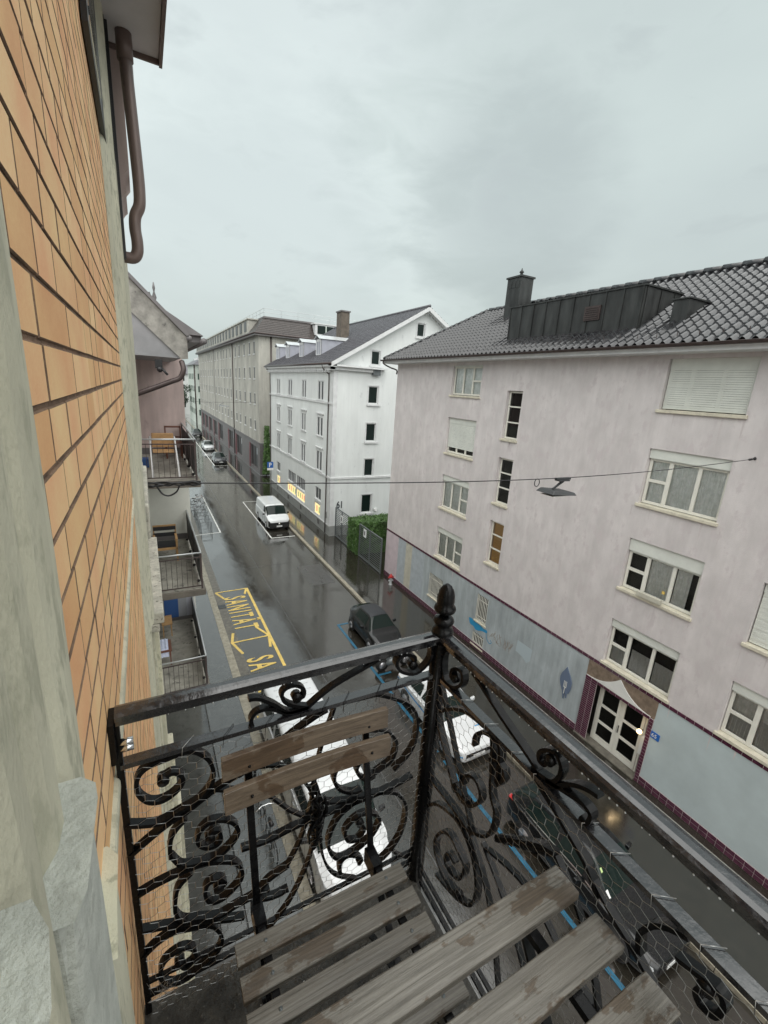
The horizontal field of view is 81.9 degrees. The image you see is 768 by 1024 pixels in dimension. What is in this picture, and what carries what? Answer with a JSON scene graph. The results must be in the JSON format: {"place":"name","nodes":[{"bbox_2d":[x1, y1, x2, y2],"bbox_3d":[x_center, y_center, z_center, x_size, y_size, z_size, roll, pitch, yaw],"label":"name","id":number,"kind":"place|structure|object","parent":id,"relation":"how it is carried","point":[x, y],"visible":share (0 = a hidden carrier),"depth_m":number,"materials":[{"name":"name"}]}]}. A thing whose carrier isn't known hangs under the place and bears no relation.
{"place":"outdoors","nodes":[
{"label":"outdoors","id":0,"kind":"place"},
{"bbox_2d":[142,457,148,467],"bbox_3d":[-6.129,-1.270,11.322,0.200,0.220,0.300,-5,18,-28],"label":"storage box","id":1,"kind":"object","parent":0,"point":[144,462],"visible":0.53,"depth_m":11.22,"materials":[{"name":"blue plastic"}]},
{"bbox_2d":[195,590,302,924],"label":"pavement","id":2,"kind":"structure","parent":0,"point":[228,712],"depth_m":15.63,"materials":[{"name":"grey concrete"}]},
{"bbox_2d":[0,0,194,1023],"bbox_3d":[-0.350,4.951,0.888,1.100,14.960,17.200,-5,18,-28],"label":"brick house","id":3,"kind":"structure","parent":2,"relation":"on","point":[81,611],"depth_m":0.70,"materials":[{"name":"orange brick"}]},
{"bbox_2d":[80,0,126,259],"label":"folding shutter","id":4,"kind":"object","parent":3,"relation":"attached to","point":[87,9],"visible":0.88,"depth_m":2.35,"materials":[{"name":"painted wood"},{"name":"painted metal"}]},
{"bbox_2d":[144,869,478,1023],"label":"balcony floor","id":5,"kind":"structure","parent":3,"relation":"attached to","point":[219,1002],"depth_m":1.24,"materials":[{"name":"concrete"}]},
{"bbox_2d":[221,706,469,1023],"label":"bistro chair","id":6,"kind":"object","parent":5,"relation":"on","point":[267,979],"visible":0.87,"depth_m":1.08,"materials":[{"name":"brown wood"}]},
{"bbox_2d":[107,583,767,1023],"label":"balcony railing","id":7,"kind":"object","parent":5,"relation":"on","point":[703,863],"visible":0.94,"depth_m":1.11,"materials":[{"name":"black metal"}]},
{"bbox_2d":[124,677,433,1013],"bbox_3d":[-0.241,0.912,1.264,0.817,0.828,0.037,-5,18,-28],"label":"chicken wire","id":8,"kind":"object","parent":7,"relation":"attached to","point":[161,991],"visible":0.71,"depth_m":1.20,"materials":[{"name":"grey metal"}]},
{"bbox_2d":[418,685,767,1023],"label":"chicken wire","id":9,"kind":"object","parent":7,"relation":"attached to","point":[541,873],"visible":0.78,"depth_m":1.07,"materials":[{"name":"grey metal"}]},
{"bbox_2d":[301,865,680,1023],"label":"folding table","id":10,"kind":"object","parent":5,"relation":"on","point":[544,984],"visible":1,"depth_m":0.78,"materials":[{"name":"brown wood"}]},
{"bbox_2d":[128,272,206,615],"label":"neighbour house","id":11,"kind":"structure","parent":2,"relation":"on","point":[168,339],"depth_m":12.87,"materials":[{"name":"paint"}]},
{"bbox_2d":[155,359,167,374],"bbox_3d":[-4.709,-3.051,9.335,0.174,0.315,0.299,-18,26,-53],"label":"security lamp","id":12,"kind":"object","parent":11,"relation":"attached to","point":[158,365],"visible":1,"depth_m":9.32,"materials":[{"name":"black plastic"}]},
{"bbox_2d":[142,422,200,488],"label":"balcony","id":13,"kind":"structure","parent":11,"relation":"attached to","point":[165,468],"depth_m":10.90,"materials":[{"name":"metal"}]},
{"bbox_2d":[149,433,180,477],"bbox_3d":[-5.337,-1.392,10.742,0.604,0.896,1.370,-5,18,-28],"label":"folding chair","id":14,"kind":"object","parent":13,"relation":"on","point":[161,435],"visible":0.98,"depth_m":11.13,"materials":[{"name":"brown wood"}]},
{"bbox_2d":[164,426,182,458],"bbox_3d":[-6.098,-2.025,12.830,0.440,0.890,0.460,-5,18,-28],"label":"wooden chair","id":15,"kind":"object","parent":13,"relation":"on","point":[179,442],"visible":0.62,"depth_m":12.86,"materials":[{"name":"brown wood"}]},
{"bbox_2d":[151,510,205,600],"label":"balcony","id":16,"kind":"structure","parent":11,"relation":"attached to","point":[182,577],"depth_m":11.68,"materials":[{"name":"concrete"}]},
{"bbox_2d":[152,524,178,560],"bbox_3d":[-6.218,0.885,12.600,0.620,0.920,0.600,-5,18,-28],"label":"armchair","id":17,"kind":"object","parent":16,"relation":"on","point":[167,545],"visible":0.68,"depth_m":12.64,"materials":[{"name":"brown wood"}]},
{"bbox_2d":[159,597,209,693],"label":"balcony","id":18,"kind":"structure","parent":11,"relation":"attached to","point":[187,669],"depth_m":12.88,"materials":[{"name":"concrete"}]},
{"bbox_2d":[161,639,171,664],"bbox_3d":[-6.348,4.068,12.700,0.470,0.490,0.600,-5,18,-28],"label":"side table","id":19,"kind":"object","parent":18,"relation":"on","point":[169,646],"visible":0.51,"depth_m":12.57,"materials":[{"name":"brown wood"}]},
{"bbox_2d":[160,638,168,657],"bbox_3d":[-6.328,3.904,12.691,0.260,0.250,0.645,-5,18,-28],"label":"cloth","id":20,"kind":"object","parent":19,"relation":"on","point":[163,644],"visible":0.77,"depth_m":12.58,"materials":[{"name":"white fabric"}]},
{"bbox_2d":[162,615,172,637],"bbox_3d":[-6.928,3.650,14.143,0.300,0.450,0.600,-5,18,-28],"label":"stool","id":21,"kind":"object","parent":18,"relation":"on","point":[167,619],"visible":0.95,"depth_m":13.99,"materials":[{"name":"brown wood"}]},
{"bbox_2d":[164,597,192,617],"bbox_3d":[-6.830,3.025,14.711,0.870,0.980,0.040,-5,18,-28],"label":"privacy screen","id":22,"kind":"object","parent":18,"relation":"attached to","point":[179,607],"visible":0.52,"depth_m":14.73,"materials":[{"name":"blue fabric"}]},
{"bbox_2d":[166,703,253,976],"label":"terrace","id":23,"kind":"structure","parent":2,"relation":"on","point":[188,723],"depth_m":11.29,"materials":[{"name":"grey concrete"}]},
{"bbox_2d":[256,803,278,863],"bbox_3d":[-3.222,8.818,12.358,0.574,1.035,1.726,-6,18,-30],"label":"bicycle","id":24,"kind":"object","parent":2,"relation":"on","point":[271,823],"visible":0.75,"depth_m":12.25,"materials":[{"name":"black metal"}]},
{"bbox_2d":[376,638,410,671],"bbox_3d":[0.463,6.661,20.511,1.870,1.280,0.740,-5,18,-28],"label":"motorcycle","id":25,"kind":"object","parent":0,"point":[382,665],"visible":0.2,"depth_m":20.32,"materials":[{"name":"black metal"}]},
{"bbox_2d":[124,0,767,363],"label":"sky","id":26,"kind":"structure","parent":0,"point":[369,159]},
{"bbox_2d":[185,420,762,1023],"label":"road","id":27,"kind":"structure","parent":0,"point":[315,614],"depth_m":20.55,"materials":[{"name":"grey asphalt"}]},
{"bbox_2d":[184,384,190,404],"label":"street tree","id":28,"kind":"object","parent":27,"relation":"on","point":[186,398],"visible":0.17,"depth_m":129.44,"materials":[{"name":"green plant"}]},
{"bbox_2d":[191,428,201,436],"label":"parked car","id":29,"kind":"object","parent":27,"relation":"on","point":[196,432],"visible":0.99,"depth_m":95.83,"materials":[{"name":"black paint"}]},
{"bbox_2d":[201,440,214,450],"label":"parked car","id":30,"kind":"object","parent":27,"relation":"on","point":[207,445],"visible":1,"depth_m":78.54,"materials":[{"name":"silver metal"}]},
{"bbox_2d":[189,487,228,563],"bbox_3d":[-18.546,-0.474,44.097,2.250,0.001,32.000,-5,18,-28],"label":"parking bay","id":31,"kind":"object","parent":27,"relation":"on","point":[215,543],"visible":0.6,"depth_m":37.71,"materials":[{"name":"grey asphalt"}]},
{"bbox_2d":[211,451,226,463],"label":"parked car","id":32,"kind":"object","parent":27,"relation":"on","point":[218,457],"visible":1,"depth_m":67.26,"materials":[{"name":"grey paint"}]},
{"bbox_2d":[194,442,289,537],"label":"road marking","id":33,"kind":"object","parent":27,"relation":"on","point":[243,502],"visible":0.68,"depth_m":42.33,"materials":[{"name":"white paint"}]},
{"bbox_2d":[224,596,260,628],"bbox_3d":[-7.914,5.566,24.835,1.487,0.001,3.900,-5,18,-28],"label":"road marking","id":34,"kind":"object","parent":27,"relation":"on","point":[250,614],"visible":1,"depth_m":24.79,"materials":[{"name":"yellow paint"}]},
{"bbox_2d":[215,588,285,717],"bbox_3d":[-6.734,6.335,22.353,1.994,0.005,11.530,-5,18,-28],"label":"road marking","id":35,"kind":"object","parent":27,"relation":"on","point":[268,634],"visible":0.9,"depth_m":22.51,"materials":[{"name":"yellow paint"}]},
{"bbox_2d":[190,509,319,903],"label":"gutter","id":36,"kind":"object","parent":27,"relation":"on","point":[242,665],"depth_m":23.22,"materials":[{"name":"stone"}]},
{"bbox_2d":[247,655,275,691],"bbox_3d":[-4.826,7.330,19.216,1.487,0.001,4.000,-5,18,-28],"label":"road marking","id":37,"kind":"object","parent":27,"relation":"on","point":[259,666],"visible":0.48,"depth_m":20.36,"materials":[{"name":"yellow paint"}]},
{"bbox_2d":[256,496,288,528],"bbox_3d":[-10.274,0.016,40.649,2.366,2.016,5.173,-5,18,-28],"label":"parked van","id":38,"kind":"object","parent":27,"relation":"on","point":[271,513],"visible":1,"depth_m":39.29,"materials":[{"name":"white paint"}]},
{"bbox_2d":[297,564,334,585],"bbox_3d":[-4.701,4.266,30.294,1.650,0.001,3.300,-5,18,-28],"label":"road patch","id":39,"kind":"object","parent":27,"relation":"on","point":[315,574],"visible":1,"depth_m":30.20,"materials":[{"name":"grey asphalt"}]},
{"bbox_2d":[259,678,391,900],"bbox_3d":[-2.137,7.924,13.780,2.417,2.194,7.030,-5,18,-28],"label":"parked van","id":40,"kind":"object","parent":27,"relation":"on","point":[311,691],"visible":0.37,"depth_m":11.83,"materials":[{"name":"white paint"}]},
{"bbox_2d":[205,480,468,918],"bbox_3d":[-10.382,2.953,33.684,0.040,0.001,55.000,-5,18,-28],"label":"road marking","id":41,"kind":"object","parent":27,"relation":"on","point":[343,710],"visible":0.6,"depth_m":18.59,"materials":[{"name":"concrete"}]},
{"bbox_2d":[349,603,400,645],"bbox_3d":[-0.489,5.800,22.984,2.074,1.564,3.480,-5,18,-28],"label":"parked car","id":42,"kind":"object","parent":27,"relation":"on","point":[371,623],"visible":0.86,"depth_m":22.34,"materials":[{"name":"black paint"}]},
{"bbox_2d":[398,665,489,762],"bbox_3d":[2.333,7.535,17.328,2.274,1.607,4.480,-5,18,-28],"label":"parked car","id":43,"kind":"object","parent":27,"relation":"on","point":[477,751],"visible":0.28,"depth_m":16.09,"materials":[{"name":"white paint"}]},
{"bbox_2d":[185,419,767,1023],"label":"kerb","id":44,"kind":"structure","parent":27,"relation":"on","point":[691,945],"depth_m":15.88,"materials":[{"name":"stone"}]},
{"bbox_2d":[337,622,624,990],"bbox_3d":[1.686,8.344,17.105,0.765,0.002,16.915,-5,18,-28],"label":"road marking","id":45,"kind":"object","parent":27,"relation":"on","point":[614,976],"visible":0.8,"depth_m":13.51,"materials":[{"name":"white paint"}]},
{"bbox_2d":[506,781,690,978],"bbox_3d":[5.539,9.269,11.912,2.254,1.568,4.630,-5,18,-28],"label":"parked car","id":46,"kind":"object","parent":27,"relation":"on","point":[650,913],"visible":0.46,"depth_m":11.06,"materials":[{"name":"black paint"}]},
{"bbox_2d":[185,414,767,991],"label":"pavement","id":47,"kind":"structure","parent":0,"point":[723,924],"depth_m":15.37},
{"bbox_2d":[193,365,197,423],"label":"street pole","id":48,"kind":"object","parent":47,"relation":"on","point":[195,394],"visible":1,"depth_m":117.49,"materials":[{"name":"grey metal"}]},
{"bbox_2d":[262,425,269,475],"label":"climbing plant","id":49,"kind":"object","parent":47,"relation":"on","point":[266,452],"visible":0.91,"depth_m":59.12,"materials":[{"name":"green plant"}]},
{"bbox_2d":[267,462,272,495],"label":"parking sign","id":50,"kind":"object","parent":47,"relation":"on","point":[269,465],"visible":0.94,"depth_m":48.28,"materials":[{"name":"blue"}]},
{"bbox_2d":[195,308,353,475],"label":"office block","id":51,"kind":"structure","parent":47,"relation":"on","point":[233,361],"depth_m":65.34,"materials":[{"name":"paint"}]},
{"bbox_2d":[218,422,222,439],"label":"shop window","id":52,"kind":"structure","parent":51,"relation":"in","point":[221,426],"depth_m":89.99,"materials":[{"name":"grey glass"}]},
{"bbox_2d":[228,428,233,447],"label":"shop window","id":53,"kind":"structure","parent":51,"relation":"in","point":[231,432],"depth_m":79.86,"materials":[{"name":"grey glass"}]},
{"bbox_2d":[235,433,241,454],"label":"shop window","id":54,"kind":"structure","parent":51,"relation":"in","point":[239,438],"depth_m":73.48,"materials":[{"name":"grey glass"}]},
{"bbox_2d":[249,442,257,467],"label":"shop window","id":55,"kind":"structure","parent":51,"relation":"in","point":[254,449],"depth_m":63.91,"materials":[{"name":"grey glass"}]},
{"bbox_2d":[267,475,767,878],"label":"courtyard","id":56,"kind":"structure","parent":0,"point":[595,701],"depth_m":19.56,"materials":[{"name":"grey concrete"}]},
{"bbox_2d":[183,364,189,413],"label":"townhouse","id":57,"kind":"structure","parent":56,"relation":"on","point":[187,405],"depth_m":147.64,"materials":[{"name":"white glass"}]},
{"bbox_2d":[186,357,200,423],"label":"townhouse","id":58,"kind":"structure","parent":56,"relation":"on","point":[195,362],"depth_m":121.87,"materials":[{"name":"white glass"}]},
{"bbox_2d":[335,507,349,544],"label":"slatted gate","id":59,"kind":"structure","parent":56,"relation":"on","point":[341,530],"depth_m":36.59,"materials":[{"name":"grey metal"}]},
{"bbox_2d":[264,304,449,535],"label":"gabled house","id":60,"kind":"structure","parent":56,"relation":"on","point":[332,417],"depth_m":37.83,"materials":[{"name":"white paint"}]},
{"bbox_2d":[276,403,280,422],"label":"window","id":61,"kind":"structure","parent":60,"relation":"in","point":[278,407],"depth_m":49.07,"materials":[{"name":"white paint"}]},
{"bbox_2d":[276,429,280,449],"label":"window","id":62,"kind":"structure","parent":60,"relation":"in","point":[278,433],"depth_m":49.84,"materials":[{"name":"white paint"}]},
{"bbox_2d":[286,434,291,455],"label":"window","id":63,"kind":"structure","parent":60,"relation":"in","point":[289,438],"depth_m":46.10,"materials":[{"name":"white paint"}]},
{"bbox_2d":[287,378,291,395],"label":"window","id":64,"kind":"structure","parent":60,"relation":"in","point":[289,379],"depth_m":44.60,"materials":[{"name":"white paint"}]},
{"bbox_2d":[286,406,292,426],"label":"window","id":65,"kind":"structure","parent":60,"relation":"in","point":[288,424],"depth_m":45.22,"materials":[{"name":"white paint"}]},
{"bbox_2d":[287,469,295,486],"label":"window","id":66,"kind":"structure","parent":60,"relation":"in","point":[291,475],"depth_m":46.53,"materials":[{"name":"grey"}]},
{"bbox_2d":[296,475,304,493],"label":"window","id":67,"kind":"structure","parent":60,"relation":"in","point":[299,480],"depth_m":43.92,"materials":[{"name":"grey"}]},
{"bbox_2d":[299,439,305,463],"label":"window","id":68,"kind":"structure","parent":60,"relation":"in","point":[303,446],"depth_m":42.21,"materials":[{"name":"white paint"}]},
{"bbox_2d":[300,379,306,398],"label":"window","id":69,"kind":"structure","parent":60,"relation":"in","point":[304,387],"depth_m":40.64,"materials":[{"name":"white paint"}]},
{"bbox_2d":[300,409,306,431],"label":"window","id":70,"kind":"structure","parent":60,"relation":"in","point":[303,414],"depth_m":41.54,"materials":[{"name":"white paint"}]},
{"bbox_2d":[314,486,320,503],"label":"window","id":71,"kind":"structure","parent":60,"relation":"in","point":[318,491],"depth_m":39.54,"materials":[{"name":"grey"}]},
{"bbox_2d":[315,445,322,472],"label":"window","id":72,"kind":"structure","parent":60,"relation":"in","point":[319,453],"depth_m":38.53,"materials":[{"name":"white paint"}]},
{"bbox_2d":[315,412,323,437],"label":"window","id":73,"kind":"structure","parent":60,"relation":"in","point":[319,418],"depth_m":37.71,"materials":[{"name":"white paint"}]},
{"bbox_2d":[316,379,323,400],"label":"window","id":74,"kind":"structure","parent":60,"relation":"in","point":[320,397],"depth_m":37.00,"materials":[{"name":"white paint"}]},
{"bbox_2d":[359,493,372,514],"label":"window","id":75,"kind":"structure","parent":60,"relation":"in","point":[366,500],"depth_m":38.75,"materials":[{"name":"white glass"}]},
{"bbox_2d":[363,457,375,478],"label":"window","id":76,"kind":"structure","parent":60,"relation":"in","point":[368,463],"depth_m":37.92,"materials":[{"name":"white glass"}]},
{"bbox_2d":[364,422,377,443],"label":"window","id":77,"kind":"structure","parent":60,"relation":"in","point":[370,427],"depth_m":37.14,"materials":[{"name":"white glass"}]},
{"bbox_2d":[366,385,380,405],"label":"window","id":78,"kind":"structure","parent":60,"relation":"in","point":[373,391],"depth_m":36.34,"materials":[{"name":"white glass"}]},
{"bbox_2d":[369,349,382,367],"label":"window","id":79,"kind":"structure","parent":60,"relation":"in","point":[375,355],"depth_m":35.59,"materials":[{"name":"white glass"}]},
{"bbox_2d":[415,321,426,338],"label":"window","id":80,"kind":"structure","parent":60,"relation":"in","point":[420,328],"depth_m":36.78,"materials":[{"name":"white glass"}]},
{"bbox_2d":[346,513,387,554],"bbox_3d":[-0.111,1.596,35.555,5.726,2.923,2.120,-5,18,-28],"label":"hedge","id":81,"kind":"object","parent":56,"relation":"on","point":[376,524],"visible":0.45,"depth_m":34.32,"materials":[{"name":"green plant"}]},
{"bbox_2d":[358,524,382,573],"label":"slatted gate","id":82,"kind":"structure","parent":56,"relation":"on","point":[369,552],"depth_m":31.85,"materials":[{"name":"grey metal"}]},
{"bbox_2d":[380,256,767,889],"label":"apartment house","id":83,"kind":"structure","parent":56,"relation":"on","point":[670,371],"depth_m":15.17,"materials":[{"name":"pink paint"}]},
{"bbox_2d":[426,572,442,601],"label":"window","id":84,"kind":"structure","parent":83,"relation":"in","point":[435,583],"depth_m":25.49,"materials":[{"name":"beige glass"}]},
{"bbox_2d":[433,526,462,571],"bbox_3d":[3.539,1.948,23.977,0.327,1.816,2.420,-5,18,-28],"label":"window","id":85,"kind":"structure","parent":83,"relation":"in","point":[449,549],"depth_m":24.11,"materials":[{"name":"grey glass"}]},
{"bbox_2d":[148,457,756,496],"bbox_3d":[3.454,-0.717,8.318,14.150,0.436,0.080,-5,18,-28],"label":"lamp cable","id":86,"kind":"object","parent":83,"relation":"attached to","point":[182,483],"visible":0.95,"depth_m":5.96,"materials":[{"name":"black plastic"}]},
{"bbox_2d":[536,477,575,496],"bbox_3d":[3.241,-0.482,8.293,0.624,0.320,0.448,-5,18,-28],"label":"street lamp","id":87,"kind":"object","parent":86,"relation":"hanging from","point":[554,491],"visible":1,"depth_m":8.23,"materials":[{"name":"grey metal"}]},
{"bbox_2d":[438,475,468,519],"bbox_3d":[3.720,-0.831,23.205,0.327,1.896,2.420,-5,18,-28],"label":"window","id":88,"kind":"structure","parent":83,"relation":"in","point":[455,494],"depth_m":23.33,"materials":[{"name":"grey glass"}]},
{"bbox_2d":[443,417,476,460],"bbox_3d":[3.952,-3.731,22.422,0.425,1.920,2.420,-5,18,-28],"label":"window","id":89,"kind":"structure","parent":83,"relation":"in","point":[461,439],"depth_m":22.42,"materials":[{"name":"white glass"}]},
{"bbox_2d":[449,365,482,398],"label":"window","id":90,"kind":"structure","parent":83,"relation":"in","point":[467,382],"depth_m":21.78,"materials":[{"name":"grey glass"}]},
{"bbox_2d":[470,631,483,651],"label":"window","id":91,"kind":"structure","parent":83,"relation":"in","point":[476,637],"depth_m":22.33,"materials":[{"name":"grey glass"}]},
{"bbox_2d":[469,617,486,632],"bbox_3d":[4.686,5.747,22.168,0.003,0.440,1.438,-5,18,-28],"label":"graffiti","id":92,"kind":"object","parent":83,"relation":"attached to","point":[477,626],"visible":1,"depth_m":22.23,"materials":[{"name":"blue paint"}]},
{"bbox_2d":[473,594,488,628],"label":"window","id":93,"kind":"structure","parent":83,"relation":"in","point":[482,603],"depth_m":21.87,"materials":[{"name":"grey glass"}]},
{"bbox_2d":[483,521,503,570],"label":"window","id":94,"kind":"structure","parent":83,"relation":"in","point":[497,528],"depth_m":20.82,"materials":[{"name":"brown glass"}]},
{"bbox_2d":[491,458,512,508],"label":"window","id":95,"kind":"structure","parent":83,"relation":"in","point":[506,465],"depth_m":20.02,"materials":[{"name":"black glass"}]},
{"bbox_2d":[499,391,522,442],"bbox_3d":[5.635,-4.121,19.153,0.425,2.150,1.040,-5,18,-28],"label":"window","id":96,"kind":"structure","parent":83,"relation":"in","point":[515,400],"depth_m":19.23,"materials":[{"name":"black glass"}]},
{"bbox_2d":[560,667,571,697],"bbox_3d":[7.175,6.768,17.512,0.045,1.400,0.540,-5,18,-28],"label":"wall emblem","id":97,"kind":"object","parent":83,"relation":"attached to","point":[565,681],"depth_m":17.48,"materials":[{"name":"blue paint"}]},
{"bbox_2d":[590,687,648,771],"bbox_3d":[8.408,7.700,15.925,0.110,2.410,1.820,-5,18,-28],"label":"door","id":98,"kind":"structure","parent":83,"relation":"in","point":[615,724],"depth_m":15.90,"materials":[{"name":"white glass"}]},
{"bbox_2d":[600,619,679,703],"bbox_3d":[8.613,4.875,14.856,0.425,1.800,2.440,-5,18,-28],"label":"window","id":99,"kind":"structure","parent":83,"relation":"in","point":[646,662],"depth_m":14.88,"materials":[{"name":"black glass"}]},
{"bbox_2d":[637,735,644,754],"bbox_3d":[8.818,7.947,15.060,0.198,0.670,0.155,-5,18,-28],"label":"letter box","id":100,"kind":"object","parent":83,"relation":"attached to","point":[640,745],"visible":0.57,"depth_m":15.03,"materials":[{"name":"white metal"}]},
{"bbox_2d":[635,590,661,604],"bbox_3d":[8.513,2.752,14.241,0.120,0.160,0.800,-5,18,-28],"label":"window box","id":101,"kind":"object","parent":83,"relation":"on","point":[648,597],"visible":1,"depth_m":14.19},
{"bbox_2d":[650,730,659,741],"bbox_3d":[8.845,7.321,14.455,0.022,0.240,0.290,-5,18,-28],"label":"house number plate","id":102,"kind":"object","parent":83,"relation":"attached to","point":[654,736],"visible":1,"depth_m":14.45,"materials":[{"name":"blue metal"}]},
{"bbox_2d":[616,538,704,621],"bbox_3d":[8.797,2.048,14.070,0.425,1.880,2.440,-5,18,-28],"label":"window","id":103,"kind":"structure","parent":83,"relation":"in","point":[652,570],"depth_m":14.01,"materials":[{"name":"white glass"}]},
{"bbox_2d":[634,449,732,526],"bbox_3d":[8.984,-0.813,13.275,0.425,1.870,2.440,-5,18,-28],"label":"window","id":104,"kind":"structure","parent":83,"relation":"in","point":[699,491],"depth_m":13.23,"materials":[{"name":"white glass"}]},
{"bbox_2d":[655,357,761,418],"bbox_3d":[9.160,-3.524,12.521,0.425,1.570,2.440,-5,18,-28],"label":"window","id":105,"kind":"structure","parent":83,"relation":"in","point":[712,387],"depth_m":12.41,"materials":[{"name":"white glass"}]},
{"bbox_2d":[713,681,767,767],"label":"window","id":106,"kind":"structure","parent":83,"relation":"in","point":[745,720],"depth_m":12.26,"materials":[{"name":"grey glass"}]},
{"bbox_2d":[741,584,767,656],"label":"window","id":107,"kind":"structure","parent":83,"relation":"in","point":[759,634],"depth_m":11.77,"materials":[{"name":"white plastic"}]},
{"label":"ground","id":108,"kind":"structure","parent":0,"visible":0},
{"bbox_2d":[202,560,315,909],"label":"kerb","id":109,"kind":"structure","parent":108,"relation":"on","point":[255,738],"depth_m":15.97,"materials":[{"name":"stone"}]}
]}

